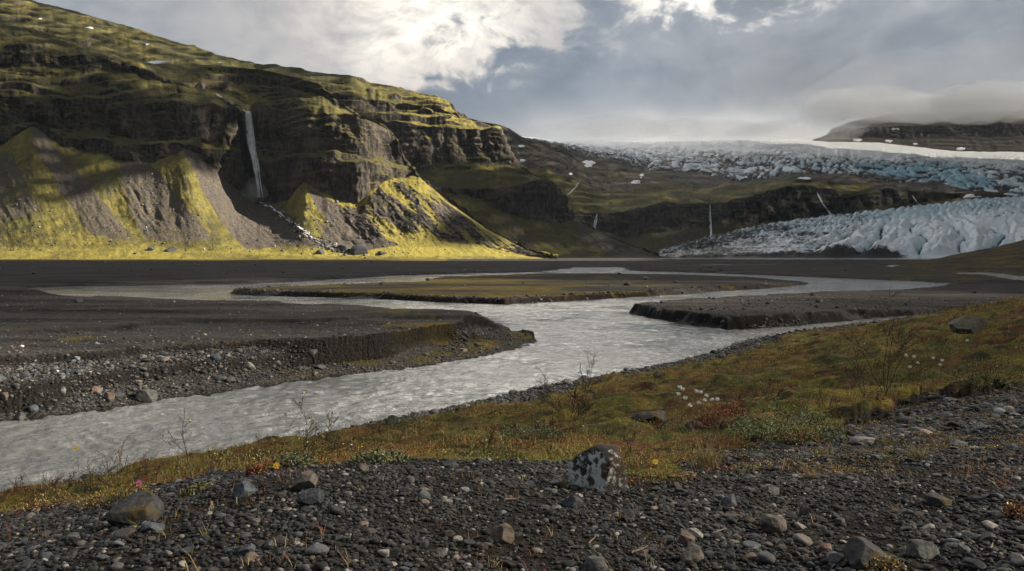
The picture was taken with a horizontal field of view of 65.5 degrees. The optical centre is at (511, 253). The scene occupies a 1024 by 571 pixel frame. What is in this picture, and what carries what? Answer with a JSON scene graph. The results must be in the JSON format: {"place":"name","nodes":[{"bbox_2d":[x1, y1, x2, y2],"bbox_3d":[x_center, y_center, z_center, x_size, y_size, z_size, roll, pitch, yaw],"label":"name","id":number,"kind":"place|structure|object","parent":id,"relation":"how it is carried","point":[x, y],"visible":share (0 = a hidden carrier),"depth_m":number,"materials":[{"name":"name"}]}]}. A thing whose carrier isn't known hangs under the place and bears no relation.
{"place":"outdoors","nodes":[
{"label":"outdoors","id":0,"kind":"place"},
{"bbox_2d":[0,24,557,258],"bbox_3d":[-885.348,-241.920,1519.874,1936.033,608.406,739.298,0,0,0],"label":"mountain","id":1,"kind":"structure","parent":0,"point":[69,108],"depth_m":1452.74,"materials":[{"name":"plant"}]},
{"bbox_2d":[0,172,446,255],"bbox_3d":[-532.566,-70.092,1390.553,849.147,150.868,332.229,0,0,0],"label":"scree blocks","id":2,"kind":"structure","parent":1,"relation":"on","point":[282,250],"depth_m":1332.97,"materials":[{"name":"stone"}]},
{"bbox_2d":[245,111,262,197],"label":"waterfall","id":3,"kind":"structure","parent":1,"relation":"on","point":[253,168],"depth_m":1568.66,"materials":[{"name":"white liquid"}]},
{"bbox_2d":[259,200,366,258],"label":"stream rubble","id":4,"kind":"object","parent":1,"relation":"on","point":[310,233],"visible":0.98,"depth_m":1306.76,"materials":[{"name":"stone"}]},
{"bbox_2d":[337,244,348,251],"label":"boulder","id":5,"kind":"object","parent":1,"relation":"on","point":[343,247],"visible":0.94,"depth_m":1255.81,"materials":[{"name":"stone"}]},
{"bbox_2d":[349,244,367,254],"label":"boulder","id":6,"kind":"object","parent":1,"relation":"on","point":[358,249],"visible":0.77,"depth_m":1250.99,"materials":[{"name":"stone"}]},
{"bbox_2d":[262,202,339,249],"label":"stream","id":7,"kind":"structure","parent":0,"point":[295,223],"depth_m":1336.06,"materials":[{"name":"white liquid"}]},
{"bbox_2d":[0,0,658,256],"bbox_3d":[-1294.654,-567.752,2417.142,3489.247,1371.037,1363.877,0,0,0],"label":"mountain ridge","id":8,"kind":"structure","parent":0,"point":[478,170],"depth_m":2072.80,"materials":[{"name":"plant"}]},
{"bbox_2d":[0,257,1023,570],"bbox_3d":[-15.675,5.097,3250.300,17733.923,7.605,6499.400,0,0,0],"label":"ground","id":9,"kind":"structure","parent":0,"point":[364,347],"depth_m":52.99,"materials":[{"name":"gravel"}]},
{"bbox_2d":[0,392,8,401],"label":"stone","id":10,"kind":"object","parent":9,"relation":"on","point":[5,395],"visible":1,"depth_m":38.61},
{"bbox_2d":[13,412,25,420],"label":"stone","id":11,"kind":"object","parent":9,"relation":"on","point":[19,416],"visible":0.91,"depth_m":38.06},
{"bbox_2d":[8,472,38,500],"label":"shrub","id":12,"kind":"object","parent":9,"relation":"on","point":[21,485],"visible":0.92,"depth_m":10.46,"materials":[{"name":"brown plant"}]},
{"bbox_2d":[27,404,38,412],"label":"stone","id":13,"kind":"object","parent":9,"relation":"on","point":[33,408],"visible":1,"depth_m":38.88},
{"bbox_2d":[8,487,82,513],"bbox_3d":[-4.202,2.242,7.200,0.640,0.252,0.491,0,0,0],"label":"herb mat","id":14,"kind":"object","parent":9,"relation":"on","point":[33,506],"visible":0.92,"depth_m":7.16,"materials":[{"name":"green plant"}]},
{"bbox_2d":[34,468,76,497],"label":"shrub","id":15,"kind":"object","parent":9,"relation":"on","point":[55,483],"visible":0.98,"depth_m":10.36,"materials":[{"name":"brown plant"}]},
{"bbox_2d":[65,532,79,540],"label":"stone","id":16,"kind":"object","parent":9,"relation":"on","point":[71,535],"visible":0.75,"depth_m":4.83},
{"bbox_2d":[78,456,123,493],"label":"shrub","id":17,"kind":"object","parent":9,"relation":"on","point":[89,480],"visible":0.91,"depth_m":10.50,"materials":[{"name":"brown plant"}]},
{"bbox_2d":[80,439,128,489],"bbox_3d":[-5.355,2.810,10.510,0.622,0.696,0.723,0,0,0],"label":"shrub","id":18,"kind":"object","parent":9,"relation":"on","point":[101,478],"visible":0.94,"depth_m":10.42,"materials":[{"name":"brown plant"}]},
{"bbox_2d":[104,392,114,401],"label":"stone","id":19,"kind":"object","parent":9,"relation":"on","point":[109,396],"visible":0.99,"depth_m":41.46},
{"bbox_2d":[75,483,155,509],"bbox_3d":[-3.148,1.932,6.346,0.624,0.264,0.483,0,0,0],"label":"herb mat","id":20,"kind":"object","parent":9,"relation":"on","point":[90,501],"visible":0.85,"depth_m":6.31,"materials":[{"name":"green plant"}]},
{"bbox_2d":[106,451,156,485],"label":"shrub","id":21,"kind":"object","parent":9,"relation":"on","point":[125,461],"visible":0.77,"depth_m":10.51,"materials":[{"name":"brown plant"}]},
{"bbox_2d":[107,491,163,525],"bbox_3d":[-2.399,1.655,5.080,0.321,0.229,0.257,0,0,0],"label":"stone","id":22,"kind":"object","parent":9,"relation":"on","point":[136,508],"visible":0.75,"depth_m":5.02,"materials":[{"name":"stone"}]},
{"bbox_2d":[135,389,157,402],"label":"stone","id":23,"kind":"object","parent":9,"relation":"on","point":[145,396],"visible":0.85,"depth_m":42.44,"materials":[{"name":"stone"}]},
{"bbox_2d":[136,454,166,481],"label":"shrub","id":24,"kind":"object","parent":9,"relation":"on","point":[146,468],"visible":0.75,"depth_m":9.39,"materials":[{"name":"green plant"}]},
{"bbox_2d":[140,521,164,531],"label":"stone","id":25,"kind":"object","parent":9,"relation":"on","point":[146,526],"visible":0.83,"depth_m":4.67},
{"bbox_2d":[152,438,199,481],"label":"shrub","id":26,"kind":"object","parent":9,"relation":"on","point":[177,462],"visible":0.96,"depth_m":7.50,"materials":[{"name":"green plant"}]},
{"bbox_2d":[162,410,192,476],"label":"shrub","id":27,"kind":"object","parent":9,"relation":"on","point":[182,434],"visible":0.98,"depth_m":7.16,"materials":[{"name":"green plant"}]},
{"bbox_2d":[175,480,212,497],"bbox_3d":[-2.344,1.734,5.878,0.292,0.119,0.239,0,0,0],"label":"herb mat","id":28,"kind":"object","parent":9,"relation":"on","point":[190,490],"visible":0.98,"depth_m":5.86,"materials":[{"name":"green plant"}]},
{"bbox_2d":[209,354,220,360],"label":"stone","id":29,"kind":"object","parent":9,"relation":"on","point":[215,357],"visible":1,"depth_m":49.18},
{"bbox_2d":[201,444,231,473],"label":"shrub","id":30,"kind":"object","parent":9,"relation":"on","point":[209,458],"visible":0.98,"depth_m":7.67,"materials":[{"name":"green plant"}]},
{"bbox_2d":[211,449,235,468],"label":"shrub","id":31,"kind":"object","parent":9,"relation":"on","point":[229,456],"visible":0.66,"depth_m":8.26,"materials":[{"name":"green plant"}]},
{"bbox_2d":[232,481,256,498],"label":"stone","id":32,"kind":"object","parent":9,"relation":"on","point":[242,489],"visible":0.84,"depth_m":5.33,"materials":[{"name":"stone"}]},
{"bbox_2d":[227,448,267,468],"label":"shrub","id":33,"kind":"object","parent":9,"relation":"on","point":[258,458],"visible":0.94,"depth_m":7.00,"materials":[{"name":"green plant"}]},
{"bbox_2d":[243,362,255,370],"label":"stone","id":34,"kind":"object","parent":9,"relation":"on","point":[250,366],"visible":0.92,"depth_m":50.21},
{"bbox_2d":[234,433,285,464],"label":"shrub","id":35,"kind":"object","parent":9,"relation":"on","point":[259,438],"visible":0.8,"depth_m":7.28,"materials":[{"name":"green plant"}]},
{"bbox_2d":[271,450,316,468],"bbox_3d":[-1.843,1.744,6.749,0.399,0.199,0.313,0,0,0],"label":"herb mat","id":36,"kind":"object","parent":9,"relation":"on","point":[310,458],"visible":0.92,"depth_m":6.72,"materials":[{"name":"green plant"}]},
{"bbox_2d":[290,470,317,490],"bbox_3d":[-1.397,1.551,5.358,0.178,0.159,0.129,0,0,20],"label":"stone","id":37,"kind":"object","parent":9,"relation":"on","point":[306,479],"visible":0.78,"depth_m":5.32,"materials":[{"name":"stone"}]},
{"bbox_2d":[284,391,326,460],"bbox_3d":[-1.836,1.582,7.225,0.334,0.658,0.566,0,0,-34],"label":"shrub","id":38,"kind":"object","parent":9,"relation":"on","point":[306,434],"visible":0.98,"depth_m":7.21,"materials":[{"name":"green plant"}]},
{"bbox_2d":[297,488,324,505],"bbox_3d":[-1.236,1.507,4.883,0.163,0.130,0.131,0,0,0],"label":"stone","id":39,"kind":"object","parent":9,"relation":"on","point":[312,496],"visible":0.85,"depth_m":4.84,"materials":[{"name":"stone"}]},
{"bbox_2d":[318,430,343,452],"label":"shrub","id":40,"kind":"object","parent":9,"relation":"on","point":[327,438],"visible":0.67,"depth_m":8.54,"materials":[{"name":"green plant"}]},
{"bbox_2d":[313,411,352,449],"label":"shrub","id":41,"kind":"object","parent":9,"relation":"on","point":[330,437],"visible":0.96,"depth_m":8.37,"materials":[{"name":"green plant"}]},
{"bbox_2d":[355,463,368,471],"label":"stone","id":42,"kind":"object","parent":9,"relation":"on","point":[361,467],"visible":0.83,"depth_m":5.97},
{"bbox_2d":[348,448,410,462],"bbox_3d":[-1.110,1.686,6.654,0.523,0.170,0.418,0,0,0],"label":"herb mat","id":43,"kind":"object","parent":9,"relation":"on","point":[374,454],"visible":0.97,"depth_m":6.59,"materials":[{"name":"green plant"}]},
{"bbox_2d":[385,415,398,424],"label":"stone","id":44,"kind":"object","parent":9,"relation":"on","point":[389,418],"visible":0.62,"depth_m":19.66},
{"bbox_2d":[389,424,414,440],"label":"shrub","id":45,"kind":"object","parent":9,"relation":"on","point":[401,435],"visible":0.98,"depth_m":10.55,"materials":[{"name":"green plant"}]},
{"bbox_2d":[382,409,427,428],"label":"willow bush","id":46,"kind":"object","parent":9,"relation":"on","point":[402,417],"visible":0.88,"depth_m":18.72,"materials":[{"name":"green plant"}]},
{"bbox_2d":[436,548,447,556],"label":"stone","id":47,"kind":"object","parent":9,"relation":"on","point":[441,552],"visible":0.96,"depth_m":4.10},
{"bbox_2d":[440,459,456,467],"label":"stone","id":48,"kind":"object","parent":9,"relation":"on","point":[451,463],"visible":0.65,"depth_m":6.18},
{"bbox_2d":[36,314,930,484],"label":"shore cobbles","id":49,"kind":"object","parent":9,"relation":"on","point":[513,395],"visible":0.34,"depth_m":47.51,"materials":[{"name":"stone"}]},
{"bbox_2d":[475,428,497,447],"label":"shrub","id":50,"kind":"object","parent":9,"relation":"on","point":[491,438],"visible":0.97,"depth_m":7.90,"materials":[{"name":"green plant"}]},
{"bbox_2d":[490,523,514,543],"bbox_3d":[-0.055,1.539,4.340,0.138,0.141,0.111,0,0,0],"label":"stone","id":51,"kind":"object","parent":9,"relation":"on","point":[503,533],"visible":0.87,"depth_m":4.31,"materials":[{"name":"stone"}]},
{"bbox_2d":[0,260,1023,419],"bbox_3d":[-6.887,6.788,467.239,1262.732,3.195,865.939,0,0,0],"label":"bar stones","id":52,"kind":"object","parent":9,"relation":"on","point":[27,371],"visible":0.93,"depth_m":51.45,"materials":[{"name":"stone"}]},
{"bbox_2d":[0,295,1023,512],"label":"heath","id":53,"kind":"object","parent":9,"relation":"on","point":[346,456],"visible":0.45,"depth_m":14.15,"materials":[{"name":"green plant"}]},
{"bbox_2d":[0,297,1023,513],"bbox_3d":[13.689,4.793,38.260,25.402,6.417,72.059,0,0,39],"label":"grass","id":54,"kind":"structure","parent":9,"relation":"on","point":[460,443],"depth_m":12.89,"materials":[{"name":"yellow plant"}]},
{"bbox_2d":[5,381,1023,570],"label":"dry sprigs","id":55,"kind":"object","parent":9,"relation":"on","point":[970,466],"visible":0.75,"depth_m":5.51,"materials":[{"name":"brown plant"}]},
{"bbox_2d":[494,420,567,441],"bbox_3d":[0.210,2.067,9.267,0.894,0.274,0.701,0,0,0],"label":"herb mat","id":56,"kind":"object","parent":9,"relation":"on","point":[521,432],"visible":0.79,"depth_m":9.22,"materials":[{"name":"green plant"}]},
{"bbox_2d":[540,416,563,440],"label":"shrub","id":57,"kind":"object","parent":9,"relation":"on","point":[552,420],"visible":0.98,"depth_m":9.08,"materials":[{"name":"green plant"}]},
{"bbox_2d":[535,351,606,425],"bbox_3d":[1.100,2.677,15.745,1.444,1.534,0.828,0,0,16],"label":"shrub","id":58,"kind":"object","parent":9,"relation":"on","point":[574,401],"visible":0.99,"depth_m":15.65,"materials":[{"name":"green plant"}]},
{"bbox_2d":[562,496,582,507],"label":"stone","id":59,"kind":"object","parent":9,"relation":"on","point":[571,501],"visible":0.81,"depth_m":5.19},
{"bbox_2d":[584,556,607,570],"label":"stone","id":60,"kind":"object","parent":9,"relation":"on","point":[594,563],"visible":1,"depth_m":3.98,"materials":[{"name":"stone"}]},
{"bbox_2d":[568,444,627,492],"bbox_3d":[0.638,1.619,5.880,0.444,0.448,0.400,0,0,0],"label":"boulder","id":61,"kind":"object","parent":9,"relation":"on","point":[600,467],"visible":0.75,"depth_m":5.77,"materials":[{"name":"stone"}]},
{"bbox_2d":[619,427,636,448],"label":"shrub","id":62,"kind":"object","parent":9,"relation":"on","point":[634,433],"visible":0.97,"depth_m":8.62,"materials":[{"name":"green plant"}]},
{"bbox_2d":[631,410,666,422],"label":"stone","id":63,"kind":"object","parent":9,"relation":"on","point":[648,417],"visible":0.74,"depth_m":12.54,"materials":[{"name":"stone"}]},
{"bbox_2d":[650,414,665,430],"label":"shrub","id":64,"kind":"object","parent":9,"relation":"on","point":[657,425],"visible":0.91,"depth_m":11.08,"materials":[{"name":"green plant"}]},
{"bbox_2d":[626,469,693,483],"bbox_3d":[1.142,1.764,6.301,0.607,0.132,0.461,0,0,0],"label":"moss cushion","id":65,"kind":"object","parent":9,"relation":"on","point":[656,477],"visible":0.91,"depth_m":6.26,"materials":[{"name":"green plant"}]},
{"bbox_2d":[676,530,694,543],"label":"stone","id":66,"kind":"object","parent":9,"relation":"on","point":[685,536],"visible":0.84,"depth_m":4.43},
{"bbox_2d":[681,545,703,563],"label":"stone","id":67,"kind":"object","parent":9,"relation":"on","point":[693,553],"visible":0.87,"depth_m":4.12,"materials":[{"name":"stone"}]},
{"bbox_2d":[685,421,702,428],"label":"stone","id":68,"kind":"object","parent":9,"relation":"on","point":[687,425],"visible":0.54,"depth_m":10.68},
{"bbox_2d":[686,528,702,537],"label":"stone","id":69,"kind":"object","parent":9,"relation":"on","point":[696,532],"visible":0.6,"depth_m":4.57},
{"bbox_2d":[679,418,742,468],"bbox_3d":[1.714,1.705,7.106,0.588,0.483,0.589,0,0,0],"label":"grass tuft","id":70,"kind":"object","parent":9,"relation":"on","point":[704,459],"visible":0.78,"depth_m":7.10,"materials":[{"name":"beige plant"}]},
{"bbox_2d":[691,399,749,431],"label":"heath bush","id":71,"kind":"object","parent":9,"relation":"on","point":[719,415],"visible":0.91,"depth_m":10.34,"materials":[{"name":"red plant"}]},
{"bbox_2d":[733,391,759,408],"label":"shrub","id":72,"kind":"object","parent":9,"relation":"on","point":[738,394],"visible":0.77,"depth_m":11.92,"materials":[{"name":"green plant"}]},
{"bbox_2d":[742,474,755,481],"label":"stone","id":73,"kind":"object","parent":9,"relation":"on","point":[749,477],"visible":0.83,"depth_m":6.13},
{"bbox_2d":[763,485,778,494],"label":"stone","id":74,"kind":"object","parent":9,"relation":"on","point":[770,489],"visible":0.84,"depth_m":5.74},
{"bbox_2d":[758,375,784,400],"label":"shrub","id":75,"kind":"object","parent":9,"relation":"on","point":[779,392],"visible":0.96,"depth_m":14.72,"materials":[{"name":"green plant"}]},
{"bbox_2d":[760,514,786,533],"bbox_3d":[1.532,1.588,4.642,0.146,0.133,0.114,0,0,-31],"label":"stone","id":76,"kind":"object","parent":9,"relation":"on","point":[771,523],"visible":0.86,"depth_m":4.61,"materials":[{"name":"stone"}]},
{"bbox_2d":[725,400,848,448],"bbox_3d":[3.063,1.909,8.929,1.336,0.501,1.041,0,0,0],"label":"willow bush","id":77,"kind":"object","parent":9,"relation":"on","point":[759,423],"visible":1,"depth_m":8.85,"materials":[{"name":"green plant"}]},
{"bbox_2d":[799,465,824,479],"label":"grass tuft","id":78,"kind":"object","parent":9,"relation":"on","point":[810,476],"visible":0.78,"depth_m":6.20,"materials":[{"name":"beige plant"}]},
{"bbox_2d":[805,437,834,454],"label":"grass tuft","id":79,"kind":"object","parent":9,"relation":"on","point":[825,450],"visible":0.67,"depth_m":7.50,"materials":[{"name":"green plant"}]},
{"bbox_2d":[816,543,831,551],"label":"stone","id":80,"kind":"object","parent":9,"relation":"on","point":[826,547],"visible":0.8,"depth_m":4.12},
{"bbox_2d":[626,379,1023,485],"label":"moss","id":81,"kind":"object","parent":9,"relation":"on","point":[866,460],"visible":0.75,"depth_m":7.34,"materials":[{"name":"green plant"}]},
{"bbox_2d":[815,388,842,408],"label":"shrub","id":82,"kind":"object","parent":9,"relation":"on","point":[818,400],"visible":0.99,"depth_m":11.12,"materials":[{"name":"green plant"}]},
{"bbox_2d":[659,196,1023,257],"bbox_3d":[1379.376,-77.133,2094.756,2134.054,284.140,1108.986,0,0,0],"label":"glacier tongue","id":83,"kind":"object","parent":9,"relation":"on","point":[939,230],"visible":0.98,"depth_m":1783.90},
{"bbox_2d":[849,436,874,445],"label":"stone","id":84,"kind":"object","parent":9,"relation":"on","point":[857,440],"visible":0.81,"depth_m":8.30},
{"bbox_2d":[842,537,890,570],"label":"stone","id":85,"kind":"object","parent":9,"relation":"on","point":[859,553],"visible":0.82,"depth_m":3.87,"materials":[{"name":"stone"}]},
{"bbox_2d":[845,352,891,397],"bbox_3d":[5.753,1.996,12.837,0.675,0.746,0.666,0,0,38],"label":"shrub","id":86,"kind":"object","parent":9,"relation":"on","point":[864,380],"visible":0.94,"depth_m":12.91,"materials":[{"name":"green plant"}]},
{"bbox_2d":[864,553,907,570],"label":"moss cushion","id":87,"kind":"object","parent":9,"relation":"on","point":[887,565],"visible":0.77,"depth_m":3.82,"materials":[{"name":"green plant"}]},
{"bbox_2d":[872,432,899,445],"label":"grass tuft","id":88,"kind":"object","parent":9,"relation":"on","point":[885,442],"visible":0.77,"depth_m":8.14,"materials":[{"name":"green plant"}]},
{"bbox_2d":[837,288,936,394],"bbox_3d":[5.925,1.399,12.629,1.478,1.763,1.413,0,0,24],"label":"shrub","id":89,"kind":"object","parent":9,"relation":"on","point":[901,347],"visible":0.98,"depth_m":12.60,"materials":[{"name":"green plant"}]},
{"bbox_2d":[863,367,930,385],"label":"willow bush","id":90,"kind":"object","parent":9,"relation":"on","point":[884,377],"visible":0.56,"depth_m":19.26,"materials":[{"name":"green plant"}]},
{"bbox_2d":[900,428,930,460],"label":"grass tuft","id":91,"kind":"object","parent":9,"relation":"on","point":[917,455],"visible":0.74,"depth_m":6.84,"materials":[{"name":"beige plant"}]},
{"bbox_2d":[906,539,939,559],"bbox_3d":[2.063,1.487,3.990,0.146,0.110,0.117,0,0,0],"label":"stone","id":92,"kind":"object","parent":9,"relation":"on","point":[921,549],"visible":0.84,"depth_m":3.96,"materials":[{"name":"stone"}]},
{"bbox_2d":[923,492,951,506],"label":"stone","id":93,"kind":"object","parent":9,"relation":"on","point":[935,499],"visible":0.85,"depth_m":4.96,"materials":[{"name":"stone"}]},
{"bbox_2d":[897,338,982,367],"bbox_3d":[13.148,3.103,24.562,2.527,1.144,1.966,0,0,0],"label":"heath bush","id":94,"kind":"object","parent":9,"relation":"on","point":[940,351],"visible":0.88,"depth_m":24.51,"materials":[{"name":"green plant"}]},
{"bbox_2d":[948,439,967,445],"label":"stone","id":95,"kind":"object","parent":9,"relation":"on","point":[955,442],"visible":0.68,"depth_m":7.63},
{"bbox_2d":[956,543,969,553],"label":"stone","id":96,"kind":"object","parent":9,"relation":"on","point":[961,548],"visible":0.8,"depth_m":3.90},
{"bbox_2d":[948,316,987,333],"bbox_3d":[20.186,3.241,35.414,1.962,0.903,1.104,0,0,-32],"label":"stone","id":97,"kind":"object","parent":9,"relation":"on","point":[968,324],"visible":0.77,"depth_m":35.09,"materials":[{"name":"stone"}]},
{"bbox_2d":[964,371,998,395],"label":"shrub","id":98,"kind":"object","parent":9,"relation":"on","point":[977,386],"visible":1,"depth_m":12.24,"materials":[{"name":"green plant"}]},
{"bbox_2d":[948,345,1023,389],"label":"willow bush","id":99,"kind":"object","parent":9,"relation":"on","point":[984,373],"visible":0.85,"depth_m":12.86,"materials":[{"name":"green plant"}]},
{"bbox_2d":[978,531,997,542],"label":"stone","id":100,"kind":"object","parent":9,"relation":"on","point":[988,535],"visible":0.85,"depth_m":4.07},
{"bbox_2d":[1001,501,1023,519],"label":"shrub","id":101,"kind":"object","parent":9,"relation":"on","point":[1013,510],"visible":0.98,"depth_m":4.54,"materials":[{"name":"brown plant"}]},
{"bbox_2d":[0,377,1023,570],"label":"gravel","id":102,"kind":"structure","parent":0,"point":[219,478],"depth_m":4.97,"materials":[{"name":"gravel"}]},
{"bbox_2d":[238,543,255,552],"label":"stone","id":103,"kind":"object","parent":102,"relation":"on","point":[249,547],"visible":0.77,"depth_m":4.01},
{"bbox_2d":[243,464,269,475],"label":"red herb","id":104,"kind":"object","parent":102,"relation":"on","point":[255,469],"visible":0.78,"depth_m":6.34,"materials":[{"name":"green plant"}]},
{"bbox_2d":[405,476,414,483],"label":"stone","id":105,"kind":"object","parent":102,"relation":"on","point":[409,479],"visible":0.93,"depth_m":5.60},
{"bbox_2d":[721,494,736,506],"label":"stone","id":106,"kind":"object","parent":102,"relation":"on","point":[726,501],"visible":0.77,"depth_m":5.28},
{"bbox_2d":[0,258,1023,491],"bbox_3d":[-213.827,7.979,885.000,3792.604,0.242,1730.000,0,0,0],"label":"river","id":107,"kind":"structure","parent":0,"point":[614,334],"depth_m":50.87,"materials":[{"name":"liquid"}]},
{"bbox_2d":[33,0,1023,140],"label":"sky","id":108,"kind":"structure","parent":0,"point":[554,70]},
{"bbox_2d":[467,117,1020,253],"bbox_3d":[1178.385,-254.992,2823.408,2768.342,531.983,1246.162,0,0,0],"label":"hill","id":109,"kind":"structure","parent":0,"point":[655,211],"depth_m":2579.18,"materials":[{"name":"plant"}]},
{"bbox_2d":[583,160,594,166],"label":"snow patch","id":110,"kind":"object","parent":109,"relation":"on","point":[588,163],"visible":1,"depth_m":3107.73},
{"bbox_2d":[522,136,1023,196],"bbox_3d":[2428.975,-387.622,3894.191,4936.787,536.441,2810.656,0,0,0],"label":"glacier","id":111,"kind":"object","parent":109,"relation":"on","point":[758,160],"visible":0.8,"depth_m":3632.84,"materials":[{"name":"ice"}]},
{"bbox_2d":[813,111,1023,151],"bbox_3d":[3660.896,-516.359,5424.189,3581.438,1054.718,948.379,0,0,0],"label":"hill","id":112,"kind":"structure","parent":0,"point":[993,131],"depth_m":5141.74,"materials":[{"name":"stone"}]},
{"bbox_2d":[893,240,1023,272],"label":"hillside","id":113,"kind":"structure","parent":0,"point":[1007,257],"depth_m":442.40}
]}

